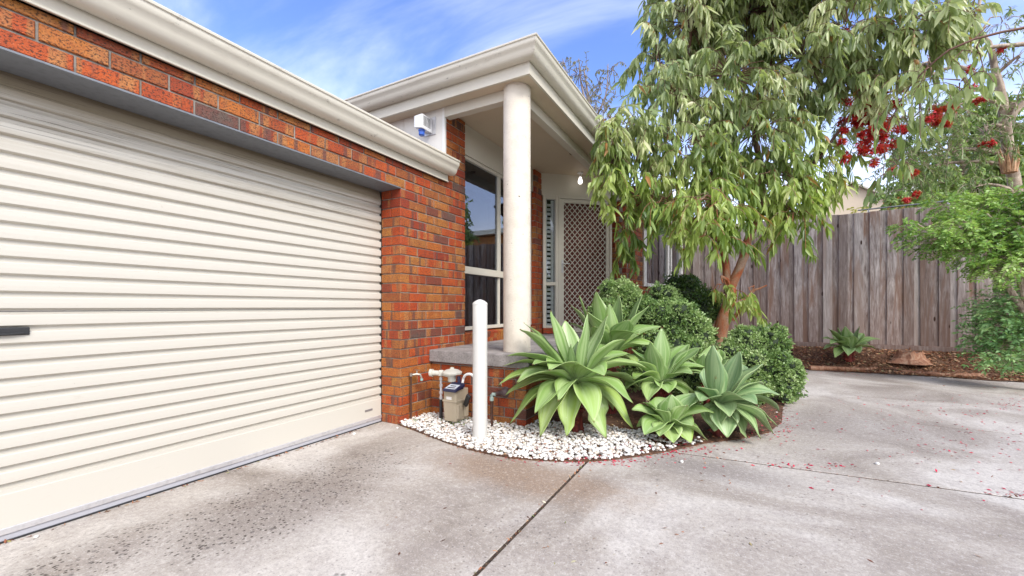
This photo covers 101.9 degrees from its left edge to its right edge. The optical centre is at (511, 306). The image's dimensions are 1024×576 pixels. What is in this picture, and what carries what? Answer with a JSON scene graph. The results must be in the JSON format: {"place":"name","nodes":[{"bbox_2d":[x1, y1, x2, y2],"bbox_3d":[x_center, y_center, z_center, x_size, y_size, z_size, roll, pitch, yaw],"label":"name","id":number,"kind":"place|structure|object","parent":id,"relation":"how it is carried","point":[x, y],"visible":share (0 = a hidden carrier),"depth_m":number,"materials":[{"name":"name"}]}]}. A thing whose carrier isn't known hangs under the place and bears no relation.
{"place":"outdoors","nodes":[
{"label":"outdoors","id":0,"kind":"place"},
{"bbox_2d":[0,420,584,575],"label":"driveway","id":1,"kind":"structure","parent":0,"point":[363,501],"depth_m":2.09,"materials":[{"name":"concrete"}]},
{"bbox_2d":[153,0,1023,223],"label":"sky","id":2,"kind":"structure","parent":0,"point":[346,49],"materials":[{"name":"blue"}]},
{"bbox_2d":[397,368,805,461],"bbox_3d":[1.985,1.084,5.900,4.216,0.052,7.144,0,0,29],"label":"garden bed","id":3,"kind":"object","parent":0,"point":[637,397],"visible":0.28,"depth_m":3.61,"materials":[{"name":"soil"}]},
{"bbox_2d":[429,367,472,421],"bbox_3d":[-0.552,0.812,3.786,0.466,0.516,0.251,0,0,29],"label":"gas meter","id":4,"kind":"object","parent":3,"relation":"on","point":[456,399],"visible":0.9,"depth_m":3.72,"materials":[{"name":"beige metal"}]},
{"bbox_2d":[414,418,552,427],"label":"weeds","id":5,"kind":"object","parent":3,"relation":"on","point":[472,422],"visible":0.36,"depth_m":3.73,"materials":[{"name":"green plant"}]},
{"bbox_2d":[400,411,702,460],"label":"white pebbles","id":6,"kind":"object","parent":3,"relation":"on","point":[433,427],"visible":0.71,"depth_m":3.25,"materials":[{"name":"white gravel"}]},
{"bbox_2d":[472,299,487,439],"bbox_3d":[-0.255,0.506,3.316,0.121,1.128,0.121,0,0,29],"label":"bollard","id":7,"kind":"object","parent":6,"relation":"on","point":[479,368],"visible":0.98,"depth_m":3.27,"materials":[{"name":"metal"}]},
{"bbox_2d":[497,310,645,438],"bbox_3d":[0.560,0.548,3.440,1.282,1.032,0.794,0,0,-18],"label":"agave","id":8,"kind":"object","parent":3,"relation":"on","point":[575,374],"visible":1,"depth_m":3.37,"materials":[{"name":"green plant"}]},
{"bbox_2d":[569,291,660,413],"bbox_3d":[0.968,0.452,4.137,0.875,1.221,0.746,0,0,29],"label":"agave","id":9,"kind":"object","parent":3,"relation":"on","point":[628,330],"visible":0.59,"depth_m":4.05,"materials":[{"name":"green plant"}]},
{"bbox_2d":[586,275,659,395],"bbox_3d":[1.308,0.342,4.901,0.892,1.457,0.518,0,0,1],"label":"mounded shrub","id":10,"kind":"object","parent":3,"relation":"on","point":[630,293],"visible":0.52,"depth_m":4.81,"materials":[{"name":"green plant"}]},
{"bbox_2d":[624,327,704,402],"bbox_3d":[1.396,0.624,3.765,0.873,0.880,0.501,0,0,-13],"label":"agave","id":11,"kind":"object","parent":3,"relation":"on","point":[663,362],"visible":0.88,"depth_m":3.67,"materials":[{"name":"green plant"}]},
{"bbox_2d":[616,280,718,405],"bbox_3d":[1.772,0.393,4.615,1.014,1.434,1.331,0,0,29],"label":"mounded shrub","id":12,"kind":"object","parent":3,"relation":"on","point":[678,319],"visible":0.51,"depth_m":4.60,"materials":[{"name":"green plant"}]},
{"bbox_2d":[631,393,714,443],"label":"agave","id":13,"kind":"object","parent":3,"relation":"on","point":[670,418],"visible":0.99,"depth_m":3.23,"materials":[{"name":"green plant"}]},
{"bbox_2d":[662,272,722,346],"bbox_3d":[2.475,0.289,5.521,0.874,1.571,1.236,0,0,12],"label":"dark shrub","id":14,"kind":"object","parent":3,"relation":"on","point":[692,289],"visible":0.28,"depth_m":5.64,"materials":[{"name":"green plant"}]},
{"bbox_2d":[689,345,728,404],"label":"agave","id":15,"kind":"object","parent":3,"relation":"on","point":[703,354],"visible":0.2,"depth_m":4.16,"materials":[{"name":"green plant"}]},
{"bbox_2d":[694,344,779,438],"bbox_3d":[1.860,0.686,3.417,0.625,0.761,0.731,0,0,29],"label":"agave","id":16,"kind":"object","parent":3,"relation":"on","point":[730,394],"visible":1,"depth_m":3.35,"materials":[{"name":"green plant"}]},
{"bbox_2d":[715,322,808,406],"bbox_3d":[2.829,0.652,4.732,1.029,0.942,0.745,0,0,-1],"label":"mounded shrub","id":17,"kind":"object","parent":3,"relation":"on","point":[781,371],"visible":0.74,"depth_m":4.61,"materials":[{"name":"green plant"}]},
{"bbox_2d":[586,0,1002,349],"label":"gum tree","id":18,"kind":"object","parent":3,"relation":"on","point":[710,35],"visible":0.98,"depth_m":4.93,"materials":[{"name":"green plant"}]},
{"bbox_2d":[861,24,1023,209],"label":"gum bough","id":19,"kind":"object","parent":18,"relation":"attached to","point":[916,127],"visible":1,"depth_m":3.68,"materials":[{"name":"green plant"}]},
{"bbox_2d":[478,452,1023,575],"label":"driveway","id":20,"kind":"structure","parent":0,"point":[616,517],"depth_m":2.02,"materials":[{"name":"concrete"}]},
{"bbox_2d":[0,346,1023,573],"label":"leaf litter","id":21,"kind":"object","parent":20,"relation":"on","point":[5,540],"visible":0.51,"depth_m":3.22,"materials":[{"name":"brown plant"}]},
{"bbox_2d":[473,462,587,575],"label":"driveway joint","id":22,"kind":"object","parent":20,"relation":"on","point":[478,572],"depth_m":2.07,"materials":[{"name":"grey concrete"}]},
{"bbox_2d":[673,452,1023,499],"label":"driveway joint","id":23,"kind":"object","parent":20,"relation":"on","point":[860,477],"depth_m":2.60,"materials":[{"name":"grey concrete"}]},
{"bbox_2d":[670,411,1023,498],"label":"driveway","id":24,"kind":"structure","parent":0,"point":[823,444],"depth_m":3.07,"materials":[{"name":"concrete"}]},
{"bbox_2d":[783,369,1023,434],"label":"driveway","id":25,"kind":"structure","parent":0,"point":[831,393],"depth_m":4.74,"materials":[{"name":"concrete"}]},
{"bbox_2d":[501,371,1023,509],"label":"fallen petals","id":26,"kind":"object","parent":25,"relation":"on","point":[795,452],"visible":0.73,"depth_m":3.02,"materials":[{"name":"red plant"}]},
{"label":"ground","id":27,"kind":"structure","parent":0,"visible":0},
{"bbox_2d":[0,0,682,543],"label":"brick house","id":28,"kind":"structure","parent":27,"relation":"on","point":[218,254],"depth_m":2.74,"materials":[{"name":"brick"}]},
{"bbox_2d":[0,70,381,543],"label":"roller door","id":29,"kind":"structure","parent":28,"relation":"in","point":[179,307],"depth_m":2.40,"materials":[{"name":"beige metal"}]},
{"bbox_2d":[409,369,422,418],"bbox_3d":[-0.886,0.827,3.847,0.125,0.487,0.044,0,0,-13],"label":"garden tap","id":30,"kind":"object","parent":28,"relation":"attached to","point":[411,375],"visible":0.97,"depth_m":3.82,"materials":[{"name":"beige metal"}]},
{"bbox_2d":[414,113,435,136],"bbox_3d":[-0.911,-1.888,4.339,0.165,0.224,0.166,0,0,29],"label":"alarm siren","id":31,"kind":"object","parent":28,"relation":"attached to","point":[425,125],"visible":1,"depth_m":4.31,"materials":[{"name":"plastic"}]},
{"bbox_2d":[464,155,502,329],"bbox_3d":[-0.223,-0.730,5.510,0.223,2.000,1.804,0,0,29],"label":"window","id":32,"kind":"structure","parent":28,"relation":"in","point":[483,202],"depth_m":5.15,"materials":[{"name":"glass"}]},
{"bbox_2d":[490,381,508,426],"bbox_3d":[-0.031,0.864,3.747,0.379,0.412,0.098,0,0,-31],"label":"tap","id":33,"kind":"object","parent":28,"relation":"attached to","point":[502,392],"visible":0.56,"depth_m":3.65,"materials":[{"name":"grey metal"}]},
{"bbox_2d":[577,171,582,183],"bbox_3d":[1.052,-1.978,6.400,0.089,0.183,0.089,0,0,29],"label":"porch light","id":34,"kind":"object","parent":28,"relation":"attached to","point":[580,173],"visible":1,"depth_m":6.38,"materials":[{"name":"white glass"}]},
{"bbox_2d":[561,199,608,331],"bbox_3d":[1.164,-0.640,6.556,0.826,2.090,0.090,0,0,-13],"label":"screen door","id":35,"kind":"structure","parent":28,"relation":"in","point":[563,201],"depth_m":6.56,"materials":[{"name":"beige paint"}]},
{"bbox_2d":[564,203,605,332],"bbox_3d":[1.139,-0.642,6.667,0.846,2.115,0.040,0,0,-13],"label":"timber door","id":36,"kind":"structure","parent":28,"relation":"in","point":[569,207],"depth_m":6.64,"materials":[{"name":"brown wood"}]},
{"bbox_2d":[642,218,682,286],"bbox_3d":[2.927,-1.125,8.054,1.405,1.510,0.110,0,0,-40],"label":"window","id":37,"kind":"structure","parent":28,"relation":"in","point":[665,260],"depth_m":8.00,"materials":[{"name":"white paint"}]},
{"bbox_2d":[558,51,625,128],"bbox_3d":[2.601,-4.643,15.015,2.952,8.699,1.831,0,0,29],"label":"sparse tree","id":38,"kind":"object","parent":27,"relation":"on","point":[604,103],"visible":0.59,"depth_m":14.96,"materials":[{"name":"brown plant"}]},
{"bbox_2d":[734,163,823,222],"bbox_3d":[6.793,-1.430,11.091,3.132,4.696,1.426,0,0,4],"label":"hedge tree","id":39,"kind":"object","parent":27,"relation":"on","point":[820,180],"visible":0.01,"depth_m":10.75,"materials":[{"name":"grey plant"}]},
{"bbox_2d":[798,181,885,215],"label":"neighbour house","id":40,"kind":"structure","parent":27,"relation":"on","point":[856,200],"depth_m":13.96,"materials":[{"name":"beige paint"}]},
{"bbox_2d":[846,207,869,213],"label":"yellow shrub","id":41,"kind":"object","parent":27,"relation":"on","point":[854,210],"visible":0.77,"depth_m":8.92,"materials":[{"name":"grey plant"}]},
{"bbox_2d":[792,346,1023,381],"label":"mulch bank","id":42,"kind":"structure","parent":27,"relation":"on","point":[814,351],"depth_m":6.84,"materials":[{"name":"brown wood"}]},
{"bbox_2d":[808,363,878,370],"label":"fallen branch","id":43,"kind":"object","parent":42,"relation":"on","point":[820,368],"visible":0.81,"depth_m":6.89,"materials":[{"name":"brown wood"}]},
{"bbox_2d":[683,205,1017,357],"bbox_3d":[6.068,-0.353,7.628,9.318,2.707,0.081,0,0,29],"label":"timber fence","id":44,"kind":"object","parent":42,"relation":"on","point":[855,277],"visible":0.41,"depth_m":7.47,"materials":[{"name":"brown wood"}]},
{"bbox_2d":[858,201,949,211],"bbox_3d":[8.211,-1.651,6.563,4.301,0.443,0.027,0,0,29],"label":"rail","id":45,"kind":"object","parent":44,"relation":"attached to","point":[896,206],"visible":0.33,"depth_m":7.35,"materials":[{"name":"wood"}]},
{"bbox_2d":[823,326,879,361],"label":"agave","id":46,"kind":"object","parent":42,"relation":"on","point":[847,340],"visible":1,"depth_m":6.95,"materials":[{"name":"green plant"}]},
{"bbox_2d":[790,345,1023,380],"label":"wood chips","id":47,"kind":"object","parent":42,"relation":"on","point":[925,369],"visible":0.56,"depth_m":6.76,"materials":[{"name":"brown wood"}]},
{"bbox_2d":[887,349,933,364],"bbox_3d":[6.537,0.816,6.819,0.530,0.220,0.637,0,0,-37],"label":"rock","id":48,"kind":"object","parent":42,"relation":"on","point":[908,357],"visible":0.98,"depth_m":6.72,"materials":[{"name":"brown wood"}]},
{"bbox_2d":[821,0,1023,295],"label":"bottlebrush tree","id":49,"kind":"object","parent":42,"relation":"on","point":[1007,154],"visible":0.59,"depth_m":5.96,"materials":[{"name":"green plant"}]},
{"bbox_2d":[901,369,987,376],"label":"fallen branch","id":50,"kind":"object","parent":42,"relation":"on","point":[952,374],"visible":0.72,"depth_m":6.29,"materials":[{"name":"brown wood"}]},
{"bbox_2d":[885,183,1023,318],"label":"pinnate shrub","id":51,"kind":"object","parent":42,"relation":"on","point":[997,234],"visible":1,"depth_m":5.46,"materials":[{"name":"green plant"}]},
{"bbox_2d":[951,282,1023,377],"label":"shrub","id":52,"kind":"object","parent":42,"relation":"on","point":[1011,327],"visible":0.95,"depth_m":5.46,"materials":[{"name":"green plant"}]},
{"bbox_2d":[881,185,939,208],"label":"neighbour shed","id":53,"kind":"structure","parent":27,"relation":"on","point":[900,196],"depth_m":14.64,"materials":[{"name":"beige"}]},
{"bbox_2d":[865,91,1023,210],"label":"leafy tree","id":54,"kind":"object","parent":27,"relation":"on","point":[981,110],"visible":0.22,"depth_m":8.97,"materials":[{"name":"green plant"}]}
]}

